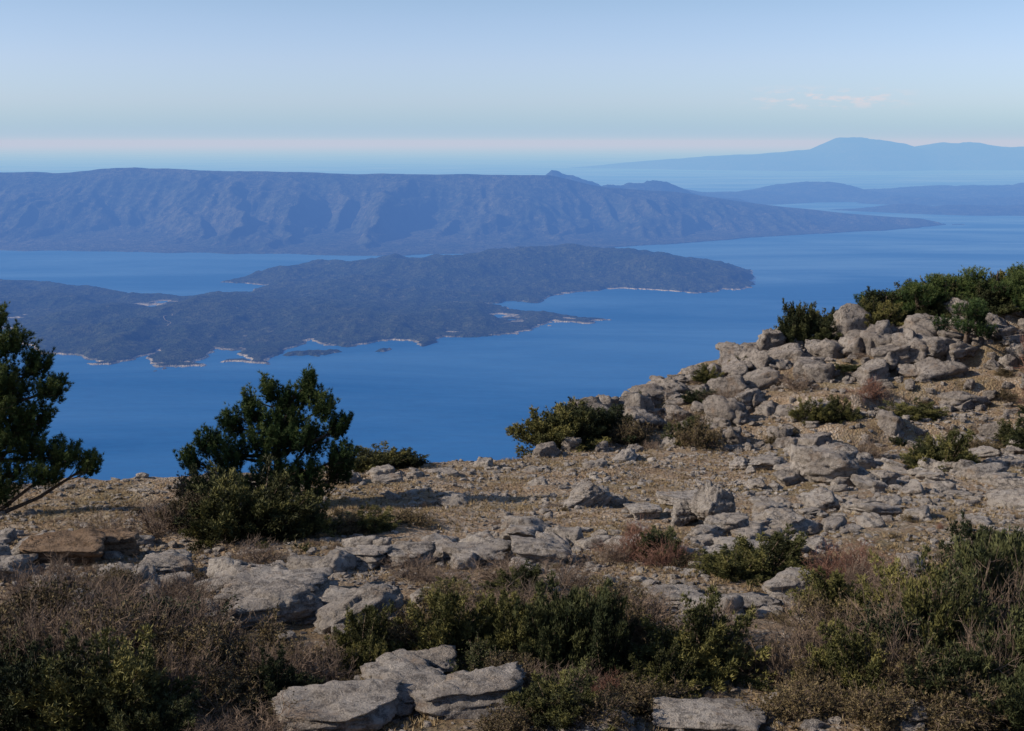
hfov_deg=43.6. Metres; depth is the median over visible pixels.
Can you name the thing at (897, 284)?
juniper shrub
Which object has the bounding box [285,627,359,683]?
bare shrub
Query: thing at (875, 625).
evergreen scrub
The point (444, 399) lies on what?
sea
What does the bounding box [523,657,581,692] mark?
bare shrub
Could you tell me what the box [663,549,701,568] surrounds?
thorny scrub
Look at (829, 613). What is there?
thorny scrub
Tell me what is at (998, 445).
thorny scrub
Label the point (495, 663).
thorny scrub
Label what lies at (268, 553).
bare shrub
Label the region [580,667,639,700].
bare shrub
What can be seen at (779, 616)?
thorny scrub
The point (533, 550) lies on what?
limestone slab
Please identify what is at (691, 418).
juniper shrub
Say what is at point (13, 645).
evergreen scrub
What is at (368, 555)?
limestone slab
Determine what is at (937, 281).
shrub
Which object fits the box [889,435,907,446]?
juniper shrub
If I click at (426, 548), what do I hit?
limestone slab
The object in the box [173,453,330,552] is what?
juniper shrub
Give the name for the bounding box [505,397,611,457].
juniper shrub
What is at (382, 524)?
juniper shrub
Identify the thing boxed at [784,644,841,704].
thorny scrub
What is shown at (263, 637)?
thorny scrub
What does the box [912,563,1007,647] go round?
evergreen scrub
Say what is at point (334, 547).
bare shrub
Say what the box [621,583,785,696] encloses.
juniper shrub
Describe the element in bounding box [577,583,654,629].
thorny scrub
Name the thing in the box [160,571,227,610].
bare shrub
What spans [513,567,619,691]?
juniper shrub
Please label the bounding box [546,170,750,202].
island
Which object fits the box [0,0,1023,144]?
sky
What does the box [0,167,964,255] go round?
mountain island
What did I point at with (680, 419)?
bare shrub
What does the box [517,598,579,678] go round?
juniper shrub
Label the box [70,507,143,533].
bare shrub
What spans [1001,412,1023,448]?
juniper shrub
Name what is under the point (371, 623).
juniper shrub
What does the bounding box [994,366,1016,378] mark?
thorny scrub
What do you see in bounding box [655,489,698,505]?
limestone slab
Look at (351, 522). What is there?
thorny scrub
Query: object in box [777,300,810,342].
juniper shrub
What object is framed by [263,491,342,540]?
juniper shrub
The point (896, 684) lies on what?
thorny scrub
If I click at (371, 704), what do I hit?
limestone slab
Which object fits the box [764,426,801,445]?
thorny scrub
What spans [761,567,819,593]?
limestone boulder
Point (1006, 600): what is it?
bare shrub
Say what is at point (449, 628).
juniper shrub
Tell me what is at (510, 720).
thorny scrub
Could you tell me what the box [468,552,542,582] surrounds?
bare shrub
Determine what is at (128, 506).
bare shrub
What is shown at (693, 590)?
limestone slab
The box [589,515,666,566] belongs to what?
bare shrub
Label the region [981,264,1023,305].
juniper shrub
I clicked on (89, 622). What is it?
thorny scrub
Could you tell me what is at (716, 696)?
bare shrub
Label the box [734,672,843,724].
thorny scrub
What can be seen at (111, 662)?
thorny scrub
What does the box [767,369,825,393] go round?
bare shrub
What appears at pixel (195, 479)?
juniper shrub
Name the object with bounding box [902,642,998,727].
juniper shrub
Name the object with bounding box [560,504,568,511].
thorny scrub
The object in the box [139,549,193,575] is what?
limestone slab
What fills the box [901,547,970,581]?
bare shrub
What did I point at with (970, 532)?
juniper shrub
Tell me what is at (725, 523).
limestone boulder
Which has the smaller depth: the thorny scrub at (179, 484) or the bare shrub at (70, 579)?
the bare shrub at (70, 579)
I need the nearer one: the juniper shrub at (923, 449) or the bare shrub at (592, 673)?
the bare shrub at (592, 673)
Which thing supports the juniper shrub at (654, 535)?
on the ground at (842, 432)
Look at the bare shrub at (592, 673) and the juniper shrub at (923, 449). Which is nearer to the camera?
the bare shrub at (592, 673)
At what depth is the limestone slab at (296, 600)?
19.00 m
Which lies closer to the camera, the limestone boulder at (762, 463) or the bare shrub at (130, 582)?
the bare shrub at (130, 582)
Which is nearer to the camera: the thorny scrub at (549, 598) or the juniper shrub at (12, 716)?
the juniper shrub at (12, 716)
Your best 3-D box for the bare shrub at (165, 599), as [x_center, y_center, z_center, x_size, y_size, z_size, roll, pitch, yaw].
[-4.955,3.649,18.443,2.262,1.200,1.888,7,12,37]
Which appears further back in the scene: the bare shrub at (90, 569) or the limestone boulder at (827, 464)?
the limestone boulder at (827, 464)
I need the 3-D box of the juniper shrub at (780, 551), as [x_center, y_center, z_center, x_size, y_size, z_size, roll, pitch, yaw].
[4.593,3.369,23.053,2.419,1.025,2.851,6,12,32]
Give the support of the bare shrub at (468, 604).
on the ground at (842, 432)
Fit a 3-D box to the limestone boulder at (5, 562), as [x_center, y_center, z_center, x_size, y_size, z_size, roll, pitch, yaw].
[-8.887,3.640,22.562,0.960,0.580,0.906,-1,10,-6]
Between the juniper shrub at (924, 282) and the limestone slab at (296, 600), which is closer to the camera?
the limestone slab at (296, 600)
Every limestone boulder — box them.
[0,542,11,555]
[0,553,37,582]
[12,531,54,549]
[503,524,539,539]
[563,480,612,507]
[606,495,627,505]
[670,497,696,526]
[689,481,735,520]
[703,512,748,534]
[747,456,783,470]
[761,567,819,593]
[773,512,808,533]
[787,442,859,484]
[869,470,898,485]
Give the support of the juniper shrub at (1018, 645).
on the ground at (842, 432)
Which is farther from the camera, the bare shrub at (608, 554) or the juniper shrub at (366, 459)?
the juniper shrub at (366, 459)
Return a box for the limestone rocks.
[0,439,1023,730]
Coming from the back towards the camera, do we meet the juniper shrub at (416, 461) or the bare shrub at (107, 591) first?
the juniper shrub at (416, 461)
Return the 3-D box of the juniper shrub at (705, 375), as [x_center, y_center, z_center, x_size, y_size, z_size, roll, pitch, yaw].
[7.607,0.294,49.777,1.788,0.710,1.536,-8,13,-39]
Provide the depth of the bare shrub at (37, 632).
16.02 m
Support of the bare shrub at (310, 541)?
on the ground at (842, 432)
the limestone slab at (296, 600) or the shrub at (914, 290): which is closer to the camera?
the limestone slab at (296, 600)
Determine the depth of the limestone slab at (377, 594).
19.05 m
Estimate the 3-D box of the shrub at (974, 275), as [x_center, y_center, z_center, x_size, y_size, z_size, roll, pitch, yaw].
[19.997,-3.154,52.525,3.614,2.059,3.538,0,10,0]
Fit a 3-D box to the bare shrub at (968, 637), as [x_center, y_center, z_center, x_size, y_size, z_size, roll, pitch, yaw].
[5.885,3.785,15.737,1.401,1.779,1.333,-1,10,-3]
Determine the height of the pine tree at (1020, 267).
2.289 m
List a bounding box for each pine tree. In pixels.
[0,301,105,512]
[172,363,361,503]
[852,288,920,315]
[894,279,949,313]
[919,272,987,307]
[929,296,998,356]
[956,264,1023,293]
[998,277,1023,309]
[1007,261,1023,280]
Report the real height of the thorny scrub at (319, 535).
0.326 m
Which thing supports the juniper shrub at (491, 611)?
on the ground at (842, 432)
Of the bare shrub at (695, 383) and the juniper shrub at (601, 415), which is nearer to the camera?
the juniper shrub at (601, 415)
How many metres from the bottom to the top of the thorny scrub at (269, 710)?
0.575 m
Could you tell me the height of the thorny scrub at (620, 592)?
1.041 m
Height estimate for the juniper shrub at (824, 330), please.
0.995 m
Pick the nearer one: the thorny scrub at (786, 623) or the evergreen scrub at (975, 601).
the evergreen scrub at (975, 601)
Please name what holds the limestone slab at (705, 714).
on the ground at (842, 432)
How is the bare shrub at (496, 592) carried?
on the ground at (842, 432)
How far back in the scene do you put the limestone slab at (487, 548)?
23.86 m
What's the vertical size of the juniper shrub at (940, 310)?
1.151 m
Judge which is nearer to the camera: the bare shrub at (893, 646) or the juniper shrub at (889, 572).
the bare shrub at (893, 646)
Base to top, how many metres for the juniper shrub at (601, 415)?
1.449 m
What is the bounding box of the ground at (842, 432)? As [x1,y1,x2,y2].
[0,312,1023,730]
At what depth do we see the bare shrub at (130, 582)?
19.82 m
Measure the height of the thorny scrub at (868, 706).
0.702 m
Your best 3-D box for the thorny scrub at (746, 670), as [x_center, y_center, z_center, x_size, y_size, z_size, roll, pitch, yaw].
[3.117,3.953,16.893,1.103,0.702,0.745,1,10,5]
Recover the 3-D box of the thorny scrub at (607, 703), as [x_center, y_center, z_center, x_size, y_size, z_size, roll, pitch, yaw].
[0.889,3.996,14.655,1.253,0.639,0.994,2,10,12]
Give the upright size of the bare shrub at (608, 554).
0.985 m
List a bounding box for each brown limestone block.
[19,528,105,564]
[95,526,139,555]
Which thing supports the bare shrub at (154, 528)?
on the ground at (842, 432)
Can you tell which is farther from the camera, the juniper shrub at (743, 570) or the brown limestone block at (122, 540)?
the brown limestone block at (122, 540)
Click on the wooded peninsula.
(426, 301)
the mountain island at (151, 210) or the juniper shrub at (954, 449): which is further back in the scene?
the mountain island at (151, 210)
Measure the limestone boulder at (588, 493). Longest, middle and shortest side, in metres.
1.176 x 0.808 x 0.688 m
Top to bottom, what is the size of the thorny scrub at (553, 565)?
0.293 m
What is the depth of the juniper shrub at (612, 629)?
16.52 m
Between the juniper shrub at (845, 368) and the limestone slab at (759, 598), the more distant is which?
the juniper shrub at (845, 368)
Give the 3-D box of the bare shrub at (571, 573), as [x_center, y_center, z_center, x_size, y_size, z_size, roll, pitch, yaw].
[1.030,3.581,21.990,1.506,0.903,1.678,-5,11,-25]
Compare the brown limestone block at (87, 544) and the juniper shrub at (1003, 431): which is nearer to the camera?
the brown limestone block at (87, 544)
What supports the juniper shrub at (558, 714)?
on the ground at (842, 432)
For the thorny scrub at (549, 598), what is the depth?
18.30 m
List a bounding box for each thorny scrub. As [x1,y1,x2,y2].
[0,572,90,635]
[0,606,81,665]
[25,594,163,669]
[70,634,182,688]
[77,558,144,593]
[117,605,243,681]
[129,506,146,514]
[154,487,212,531]
[166,468,218,498]
[190,566,205,579]
[191,649,279,724]
[216,602,305,670]
[231,689,311,730]
[244,534,269,544]
[308,531,330,538]
[325,508,391,535]
[338,658,371,680]
[380,600,434,650]
[392,507,440,529]
[415,580,478,619]
[470,649,543,695]
[475,697,541,730]
[511,586,571,615]
[543,684,644,730]
[552,563,568,570]
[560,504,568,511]
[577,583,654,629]
[580,572,664,611]
[597,666,698,723]
[608,417,658,445]
[619,599,677,654]
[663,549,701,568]
[667,410,726,451]
[718,635,789,679]
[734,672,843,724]
[763,610,791,620]
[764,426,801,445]
[777,618,795,626]
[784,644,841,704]
[789,583,879,647]
[816,672,920,730]
[854,641,938,718]
[880,571,946,624]
[887,532,895,538]
[898,513,921,522]
[901,664,1013,730]
[968,436,1005,455]
[990,388,1019,402]
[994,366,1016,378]
[1002,558,1023,596]
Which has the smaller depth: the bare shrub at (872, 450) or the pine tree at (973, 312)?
the bare shrub at (872, 450)
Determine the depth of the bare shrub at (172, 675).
15.79 m
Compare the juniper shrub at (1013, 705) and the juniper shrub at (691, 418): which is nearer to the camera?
the juniper shrub at (1013, 705)
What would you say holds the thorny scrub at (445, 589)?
on the ground at (842, 432)
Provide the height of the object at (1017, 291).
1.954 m
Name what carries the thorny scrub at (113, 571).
on the ground at (842, 432)
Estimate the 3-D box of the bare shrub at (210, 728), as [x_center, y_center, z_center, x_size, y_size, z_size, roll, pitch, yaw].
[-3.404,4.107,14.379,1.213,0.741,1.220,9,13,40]
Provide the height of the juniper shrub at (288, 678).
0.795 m
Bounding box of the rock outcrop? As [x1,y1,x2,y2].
[528,297,1023,457]
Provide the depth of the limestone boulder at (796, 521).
26.86 m
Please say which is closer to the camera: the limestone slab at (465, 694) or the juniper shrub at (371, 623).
the limestone slab at (465, 694)
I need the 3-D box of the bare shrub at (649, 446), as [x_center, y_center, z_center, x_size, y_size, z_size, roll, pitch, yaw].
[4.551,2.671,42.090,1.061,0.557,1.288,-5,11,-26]
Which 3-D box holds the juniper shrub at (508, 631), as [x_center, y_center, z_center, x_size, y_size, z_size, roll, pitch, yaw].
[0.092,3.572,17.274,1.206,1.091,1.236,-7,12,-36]
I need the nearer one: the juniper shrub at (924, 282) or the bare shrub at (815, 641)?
the bare shrub at (815, 641)
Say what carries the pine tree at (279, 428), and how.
on the ground at (842, 432)
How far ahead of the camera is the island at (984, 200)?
14518.84 m
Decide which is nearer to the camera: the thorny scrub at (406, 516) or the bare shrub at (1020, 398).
the thorny scrub at (406, 516)
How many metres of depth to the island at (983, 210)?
12774.61 m
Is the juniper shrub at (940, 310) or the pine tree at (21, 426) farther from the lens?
the juniper shrub at (940, 310)
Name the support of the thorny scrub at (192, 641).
on the ground at (842, 432)
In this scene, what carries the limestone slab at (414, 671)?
on the ground at (842, 432)
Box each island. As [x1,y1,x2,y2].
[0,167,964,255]
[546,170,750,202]
[572,137,1023,170]
[685,181,1023,204]
[832,203,1023,215]
[859,195,1023,205]
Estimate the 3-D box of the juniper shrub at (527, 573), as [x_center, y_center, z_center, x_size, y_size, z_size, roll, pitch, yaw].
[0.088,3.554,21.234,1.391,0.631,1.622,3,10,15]
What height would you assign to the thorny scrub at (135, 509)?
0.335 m
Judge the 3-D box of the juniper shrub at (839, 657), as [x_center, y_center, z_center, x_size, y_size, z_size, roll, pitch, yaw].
[4.316,3.684,15.854,1.567,1.104,1.849,-1,10,-5]
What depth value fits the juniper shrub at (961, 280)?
53.19 m
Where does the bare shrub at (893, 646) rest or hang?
on the ground at (842, 432)
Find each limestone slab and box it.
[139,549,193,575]
[213,567,338,606]
[220,562,268,575]
[227,578,323,628]
[271,678,403,730]
[312,581,403,634]
[333,544,396,570]
[354,649,446,723]
[386,541,435,567]
[410,644,457,674]
[410,661,526,719]
[441,539,516,566]
[510,535,571,567]
[623,502,662,518]
[630,584,704,609]
[651,696,766,730]
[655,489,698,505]
[677,592,781,616]
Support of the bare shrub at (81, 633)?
on the ground at (842, 432)
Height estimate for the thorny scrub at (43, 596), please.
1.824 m
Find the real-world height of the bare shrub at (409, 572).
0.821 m
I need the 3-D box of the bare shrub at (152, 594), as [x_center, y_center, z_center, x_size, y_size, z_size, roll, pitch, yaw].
[-5.042,3.653,17.474,1.937,1.888,1.807,-3,10,-14]
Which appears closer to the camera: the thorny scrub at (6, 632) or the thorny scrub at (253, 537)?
the thorny scrub at (6, 632)
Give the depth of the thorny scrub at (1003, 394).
46.46 m
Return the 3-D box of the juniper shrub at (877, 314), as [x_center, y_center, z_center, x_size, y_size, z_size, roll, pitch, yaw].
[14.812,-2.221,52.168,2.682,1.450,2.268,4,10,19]
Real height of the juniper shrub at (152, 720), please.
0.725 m
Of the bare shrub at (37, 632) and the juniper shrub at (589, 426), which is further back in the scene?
the juniper shrub at (589, 426)
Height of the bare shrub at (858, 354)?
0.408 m
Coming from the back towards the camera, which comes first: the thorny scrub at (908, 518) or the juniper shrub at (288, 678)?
the thorny scrub at (908, 518)
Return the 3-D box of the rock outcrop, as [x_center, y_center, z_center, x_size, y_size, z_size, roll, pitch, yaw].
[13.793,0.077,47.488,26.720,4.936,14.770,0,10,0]
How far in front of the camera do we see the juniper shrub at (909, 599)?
16.39 m
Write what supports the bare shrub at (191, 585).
on the ground at (842, 432)
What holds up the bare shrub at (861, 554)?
on the ground at (842, 432)
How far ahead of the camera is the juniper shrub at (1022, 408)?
45.26 m
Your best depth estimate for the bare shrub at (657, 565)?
23.35 m
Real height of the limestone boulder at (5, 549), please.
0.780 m
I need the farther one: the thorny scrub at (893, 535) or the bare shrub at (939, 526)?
the bare shrub at (939, 526)
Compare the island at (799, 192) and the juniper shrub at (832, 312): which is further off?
the island at (799, 192)
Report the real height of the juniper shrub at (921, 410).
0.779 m
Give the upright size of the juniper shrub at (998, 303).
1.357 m
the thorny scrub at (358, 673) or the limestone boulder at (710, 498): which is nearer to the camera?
the thorny scrub at (358, 673)
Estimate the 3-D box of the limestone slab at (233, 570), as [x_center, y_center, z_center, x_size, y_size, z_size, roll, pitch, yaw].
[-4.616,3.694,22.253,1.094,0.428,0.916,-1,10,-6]
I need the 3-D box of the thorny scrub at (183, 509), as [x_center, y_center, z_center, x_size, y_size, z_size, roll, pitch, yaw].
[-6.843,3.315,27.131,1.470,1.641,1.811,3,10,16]
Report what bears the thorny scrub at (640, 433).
on the ground at (842, 432)
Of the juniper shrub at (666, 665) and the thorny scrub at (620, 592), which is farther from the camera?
the thorny scrub at (620, 592)
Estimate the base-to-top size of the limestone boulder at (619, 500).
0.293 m
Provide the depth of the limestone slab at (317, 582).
20.89 m
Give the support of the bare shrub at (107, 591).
on the ground at (842, 432)
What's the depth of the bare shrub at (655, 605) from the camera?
19.04 m
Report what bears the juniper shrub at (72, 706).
on the ground at (842, 432)
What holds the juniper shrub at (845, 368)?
on the ground at (842, 432)
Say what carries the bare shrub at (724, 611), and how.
on the ground at (842, 432)
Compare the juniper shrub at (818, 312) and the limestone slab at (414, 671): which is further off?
the juniper shrub at (818, 312)
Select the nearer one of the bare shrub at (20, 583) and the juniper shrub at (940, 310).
the bare shrub at (20, 583)
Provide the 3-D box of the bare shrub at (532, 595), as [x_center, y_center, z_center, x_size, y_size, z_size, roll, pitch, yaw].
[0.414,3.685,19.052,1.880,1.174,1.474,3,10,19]
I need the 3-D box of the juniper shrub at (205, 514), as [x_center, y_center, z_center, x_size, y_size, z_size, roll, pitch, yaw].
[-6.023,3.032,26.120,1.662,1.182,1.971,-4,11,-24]
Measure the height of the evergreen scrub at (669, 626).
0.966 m
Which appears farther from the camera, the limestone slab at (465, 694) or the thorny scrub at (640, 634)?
the thorny scrub at (640, 634)
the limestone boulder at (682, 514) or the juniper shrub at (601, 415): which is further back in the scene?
the juniper shrub at (601, 415)
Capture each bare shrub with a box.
[0,535,109,610]
[0,553,109,597]
[0,589,102,664]
[1,568,119,643]
[8,589,167,686]
[44,565,151,627]
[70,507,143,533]
[78,545,181,611]
[78,570,209,664]
[80,561,99,572]
[123,485,189,542]
[123,502,136,509]
[139,585,278,665]
[145,561,228,602]
[151,631,227,706]
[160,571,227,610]
[171,690,275,730]
[206,532,288,563]
[222,687,317,730]
[229,634,318,685]
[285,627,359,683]
[304,538,320,544]
[328,539,340,548]
[376,549,453,584]
[403,553,486,593]
[419,498,429,506]
[450,581,526,617]
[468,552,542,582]
[468,566,567,607]
[494,575,577,608]
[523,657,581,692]
[537,544,614,591]
[546,655,620,693]
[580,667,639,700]
[582,530,633,565]
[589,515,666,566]
[616,582,685,630]
[628,537,693,567]
[642,440,660,449]
[648,561,672,567]
[662,402,702,423]
[663,585,763,643]
[688,378,703,385]
[698,386,748,401]
[704,689,725,698]
[732,610,818,688]
[761,585,870,666]
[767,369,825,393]
[800,534,862,582]
[830,546,919,592]
[832,428,887,458]
[832,531,902,581]
[832,570,883,602]
[838,376,890,401]
[845,567,942,634]
[853,352,870,358]
[860,616,964,697]
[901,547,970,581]
[936,522,944,528]
[940,608,1023,692]
[946,529,1023,648]
[1008,332,1023,375]
[1015,377,1023,411]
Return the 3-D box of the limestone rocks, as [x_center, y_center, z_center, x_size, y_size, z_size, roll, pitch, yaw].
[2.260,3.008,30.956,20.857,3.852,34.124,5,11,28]
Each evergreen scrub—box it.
[0,623,53,677]
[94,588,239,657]
[446,631,517,672]
[634,616,687,655]
[845,599,953,668]
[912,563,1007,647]
[944,541,1007,586]
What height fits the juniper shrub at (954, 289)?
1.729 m
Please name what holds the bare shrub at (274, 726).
on the ground at (842, 432)
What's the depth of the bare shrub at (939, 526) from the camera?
27.01 m
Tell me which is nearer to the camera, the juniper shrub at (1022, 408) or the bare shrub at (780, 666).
the bare shrub at (780, 666)
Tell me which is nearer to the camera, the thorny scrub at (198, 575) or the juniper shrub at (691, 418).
the thorny scrub at (198, 575)
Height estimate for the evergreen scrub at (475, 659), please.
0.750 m
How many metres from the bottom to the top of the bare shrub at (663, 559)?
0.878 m
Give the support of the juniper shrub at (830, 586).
on the ground at (842, 432)
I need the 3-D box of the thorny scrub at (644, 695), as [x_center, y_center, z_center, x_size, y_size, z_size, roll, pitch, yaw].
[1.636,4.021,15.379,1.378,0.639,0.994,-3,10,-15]
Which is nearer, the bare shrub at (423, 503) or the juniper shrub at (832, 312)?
the bare shrub at (423, 503)
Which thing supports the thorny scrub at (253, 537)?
on the ground at (842, 432)
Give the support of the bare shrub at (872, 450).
on the ground at (842, 432)
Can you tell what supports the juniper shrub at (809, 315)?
on the ground at (842, 432)
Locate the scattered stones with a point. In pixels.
(812, 724)
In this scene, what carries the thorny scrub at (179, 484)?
on the ground at (842, 432)
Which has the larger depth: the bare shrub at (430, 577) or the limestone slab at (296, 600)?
the bare shrub at (430, 577)
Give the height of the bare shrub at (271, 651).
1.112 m
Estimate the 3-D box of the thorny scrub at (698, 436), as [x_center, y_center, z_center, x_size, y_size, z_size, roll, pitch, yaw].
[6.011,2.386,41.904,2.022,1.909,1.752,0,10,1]
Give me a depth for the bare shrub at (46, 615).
17.41 m
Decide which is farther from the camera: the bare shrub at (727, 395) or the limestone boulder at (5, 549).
the bare shrub at (727, 395)
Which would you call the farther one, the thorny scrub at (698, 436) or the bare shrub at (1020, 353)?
the bare shrub at (1020, 353)
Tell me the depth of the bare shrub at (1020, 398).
45.31 m
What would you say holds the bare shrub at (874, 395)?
on the ground at (842, 432)
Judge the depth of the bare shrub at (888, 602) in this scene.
17.82 m
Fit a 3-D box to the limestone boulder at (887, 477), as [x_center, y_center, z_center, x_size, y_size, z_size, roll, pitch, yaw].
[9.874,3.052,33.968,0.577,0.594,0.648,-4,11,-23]
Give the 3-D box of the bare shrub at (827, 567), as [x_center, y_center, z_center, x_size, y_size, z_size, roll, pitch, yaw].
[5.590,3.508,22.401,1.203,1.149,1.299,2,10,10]
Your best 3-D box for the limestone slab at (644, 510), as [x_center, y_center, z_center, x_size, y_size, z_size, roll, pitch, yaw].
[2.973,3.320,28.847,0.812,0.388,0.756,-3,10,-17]
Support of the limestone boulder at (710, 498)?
on the ground at (842, 432)
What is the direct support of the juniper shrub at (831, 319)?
on the ground at (842, 432)
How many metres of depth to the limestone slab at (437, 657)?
16.79 m
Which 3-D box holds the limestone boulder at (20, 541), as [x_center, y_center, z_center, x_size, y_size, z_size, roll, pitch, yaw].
[-9.286,3.534,24.870,0.962,0.460,0.849,-3,10,-17]
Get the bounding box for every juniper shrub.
[0,633,83,730]
[7,619,202,730]
[85,685,202,730]
[168,464,231,509]
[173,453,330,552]
[178,486,258,551]
[235,643,325,713]
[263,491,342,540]
[302,599,404,664]
[337,501,401,534]
[339,631,388,679]
[346,440,414,473]
[379,447,429,468]
[387,586,496,657]
[417,574,486,608]
[460,587,538,650]
[474,593,537,664]
[477,558,550,597]
[502,655,621,730]
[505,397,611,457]
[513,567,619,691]
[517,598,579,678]
[541,403,607,445]
[555,397,636,443]
[558,591,643,683]
[616,638,710,698]
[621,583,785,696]
[630,525,692,564]
[661,414,711,446]
[681,387,716,403]
[684,539,775,582]
[690,363,724,383]
[702,523,816,589]
[774,297,830,340]
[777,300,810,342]
[786,564,870,619]
[787,396,836,424]
[789,617,909,705]
[810,317,842,339]
[816,307,832,320]
[817,309,834,321]
[820,394,870,423]
[823,306,835,325]
[834,363,860,371]
[853,543,951,621]
[857,290,900,324]
[861,295,909,326]
[866,286,914,319]
[870,564,994,659]
[877,397,952,421]
[882,277,917,295]
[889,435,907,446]
[898,435,948,465]
[899,427,981,471]
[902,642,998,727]
[915,292,972,317]
[920,274,959,295]
[935,509,1023,580]
[936,524,1023,634]
[943,273,990,294]
[943,605,1023,694]
[944,286,990,295]
[958,283,1020,314]
[970,661,1023,730]
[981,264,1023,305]
[991,418,1023,446]
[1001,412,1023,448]
[1017,404,1023,413]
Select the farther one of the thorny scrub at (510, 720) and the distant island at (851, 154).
the distant island at (851, 154)
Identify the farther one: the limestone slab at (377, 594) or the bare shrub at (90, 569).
the bare shrub at (90, 569)
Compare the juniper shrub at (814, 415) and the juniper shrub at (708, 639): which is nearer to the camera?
the juniper shrub at (708, 639)
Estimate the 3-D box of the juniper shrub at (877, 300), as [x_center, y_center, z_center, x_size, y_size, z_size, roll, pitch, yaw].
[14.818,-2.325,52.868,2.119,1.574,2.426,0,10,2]
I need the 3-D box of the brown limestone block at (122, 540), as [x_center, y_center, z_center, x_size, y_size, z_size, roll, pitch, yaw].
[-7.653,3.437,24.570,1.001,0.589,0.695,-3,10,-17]
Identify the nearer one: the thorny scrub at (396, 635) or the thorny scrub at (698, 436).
the thorny scrub at (396, 635)
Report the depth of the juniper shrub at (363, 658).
16.84 m
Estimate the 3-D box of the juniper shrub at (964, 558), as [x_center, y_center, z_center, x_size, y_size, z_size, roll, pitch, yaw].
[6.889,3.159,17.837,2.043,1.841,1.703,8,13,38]
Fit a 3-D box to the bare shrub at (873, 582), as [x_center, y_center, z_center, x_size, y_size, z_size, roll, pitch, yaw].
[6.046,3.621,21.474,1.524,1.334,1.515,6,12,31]
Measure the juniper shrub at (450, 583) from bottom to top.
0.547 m
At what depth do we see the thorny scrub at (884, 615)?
18.29 m
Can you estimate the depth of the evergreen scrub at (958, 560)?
21.23 m
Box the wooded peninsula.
[0,243,755,370]
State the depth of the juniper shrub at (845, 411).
43.89 m
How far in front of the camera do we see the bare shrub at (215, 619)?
17.85 m
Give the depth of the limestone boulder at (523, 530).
26.39 m
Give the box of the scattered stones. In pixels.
[0,404,1023,730]
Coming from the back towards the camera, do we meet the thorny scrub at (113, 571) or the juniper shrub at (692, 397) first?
the juniper shrub at (692, 397)
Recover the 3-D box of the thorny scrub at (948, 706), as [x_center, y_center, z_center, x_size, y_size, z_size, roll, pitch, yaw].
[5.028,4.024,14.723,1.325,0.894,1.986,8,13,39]
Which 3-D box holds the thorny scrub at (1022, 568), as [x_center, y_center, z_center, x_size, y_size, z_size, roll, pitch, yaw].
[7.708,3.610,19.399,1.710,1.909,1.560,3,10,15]
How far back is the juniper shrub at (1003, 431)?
43.04 m
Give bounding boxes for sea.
[0,145,1023,482]
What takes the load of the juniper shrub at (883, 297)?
on the ground at (842, 432)
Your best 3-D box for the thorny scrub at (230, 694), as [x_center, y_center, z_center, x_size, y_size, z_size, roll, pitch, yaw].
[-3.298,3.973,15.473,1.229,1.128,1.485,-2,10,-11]
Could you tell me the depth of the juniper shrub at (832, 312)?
53.65 m
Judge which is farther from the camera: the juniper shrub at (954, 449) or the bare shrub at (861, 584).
the juniper shrub at (954, 449)

